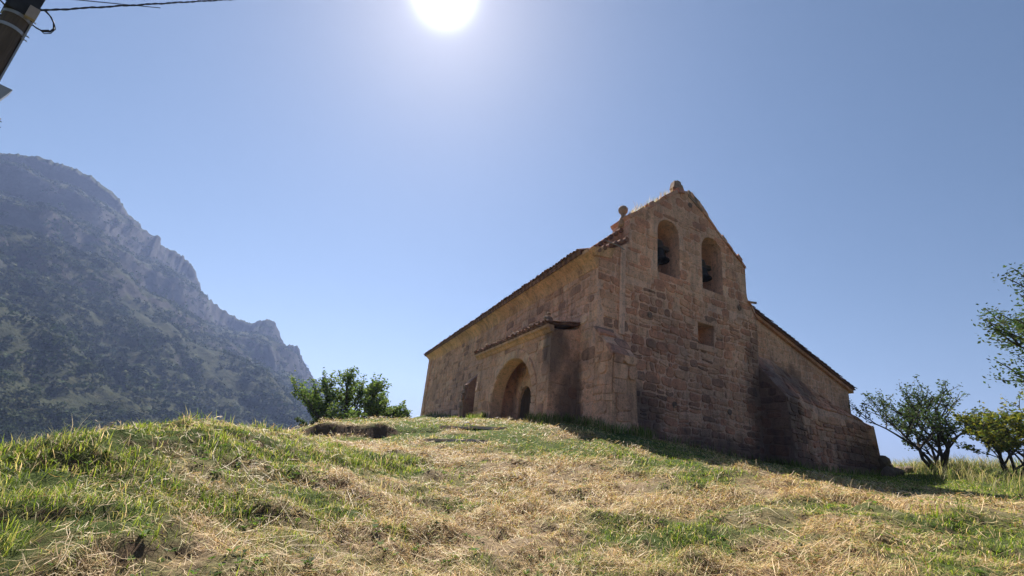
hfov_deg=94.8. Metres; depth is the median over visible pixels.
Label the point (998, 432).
tree
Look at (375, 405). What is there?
tree
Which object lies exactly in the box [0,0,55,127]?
utility pole
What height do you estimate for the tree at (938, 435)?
4.243 m
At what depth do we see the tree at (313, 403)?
20.80 m
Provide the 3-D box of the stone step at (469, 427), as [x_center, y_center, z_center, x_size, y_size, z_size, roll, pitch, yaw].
[-1.040,3.739,12.573,1.785,0.230,0.486,8,-19,-6]
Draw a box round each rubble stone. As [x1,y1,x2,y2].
[878,455,890,467]
[881,466,895,475]
[892,467,903,474]
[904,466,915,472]
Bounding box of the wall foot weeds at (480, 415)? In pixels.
[423,410,487,417]
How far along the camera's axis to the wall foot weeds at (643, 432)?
13.82 m
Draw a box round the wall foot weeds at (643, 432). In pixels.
[525,411,880,475]
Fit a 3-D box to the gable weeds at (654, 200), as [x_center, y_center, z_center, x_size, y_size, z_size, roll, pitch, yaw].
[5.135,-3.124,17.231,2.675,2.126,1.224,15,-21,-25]
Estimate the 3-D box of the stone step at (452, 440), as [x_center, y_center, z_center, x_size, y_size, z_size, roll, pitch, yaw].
[-1.327,3.430,10.580,1.555,0.207,0.500,8,-19,-4]
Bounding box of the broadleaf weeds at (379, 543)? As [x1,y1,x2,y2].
[0,418,1023,575]
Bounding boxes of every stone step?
[417,438,487,442]
[440,425,506,428]
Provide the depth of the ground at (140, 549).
4.30 m
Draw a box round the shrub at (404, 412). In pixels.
[376,400,412,418]
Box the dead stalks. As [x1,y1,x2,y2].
[4,416,979,575]
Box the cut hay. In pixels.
[0,412,1023,575]
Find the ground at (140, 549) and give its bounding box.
[0,415,1023,575]
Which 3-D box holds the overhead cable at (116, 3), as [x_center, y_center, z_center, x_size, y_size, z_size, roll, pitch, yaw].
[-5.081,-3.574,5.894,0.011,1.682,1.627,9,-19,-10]
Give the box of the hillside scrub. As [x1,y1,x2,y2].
[0,157,340,446]
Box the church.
[420,180,882,474]
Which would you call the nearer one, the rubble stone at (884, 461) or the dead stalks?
the dead stalks
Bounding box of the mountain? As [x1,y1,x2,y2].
[0,153,342,444]
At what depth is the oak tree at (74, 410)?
185.90 m
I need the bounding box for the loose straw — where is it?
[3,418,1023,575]
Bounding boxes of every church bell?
[657,239,669,264]
[702,259,711,281]
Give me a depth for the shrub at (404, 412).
23.55 m
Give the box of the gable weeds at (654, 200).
[620,187,672,216]
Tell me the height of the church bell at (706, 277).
0.864 m
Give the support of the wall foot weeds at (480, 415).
on the ground at (140, 549)
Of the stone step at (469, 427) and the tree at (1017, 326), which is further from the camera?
the stone step at (469, 427)
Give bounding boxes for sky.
[0,0,1023,466]
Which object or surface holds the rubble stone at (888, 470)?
on the ground at (140, 549)
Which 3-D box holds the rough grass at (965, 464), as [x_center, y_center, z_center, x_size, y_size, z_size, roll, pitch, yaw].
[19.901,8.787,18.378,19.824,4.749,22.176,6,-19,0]
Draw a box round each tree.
[65,406,78,412]
[289,365,391,423]
[348,378,394,418]
[848,374,991,471]
[948,389,1023,475]
[971,263,1023,395]
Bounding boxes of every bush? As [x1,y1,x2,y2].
[294,399,342,427]
[324,406,367,421]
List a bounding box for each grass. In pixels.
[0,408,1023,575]
[890,454,1023,495]
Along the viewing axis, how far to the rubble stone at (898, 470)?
18.76 m
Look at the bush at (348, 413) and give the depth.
18.89 m
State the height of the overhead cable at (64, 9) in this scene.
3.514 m
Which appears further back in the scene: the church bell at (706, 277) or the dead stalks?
the church bell at (706, 277)
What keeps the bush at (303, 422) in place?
on the ground at (140, 549)
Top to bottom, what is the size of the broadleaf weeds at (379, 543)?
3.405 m
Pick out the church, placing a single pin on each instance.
(618, 324)
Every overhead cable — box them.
[41,0,230,10]
[79,0,159,7]
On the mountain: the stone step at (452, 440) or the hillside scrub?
the hillside scrub
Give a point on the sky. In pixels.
(366, 180)
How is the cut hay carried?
on the ground at (140, 549)

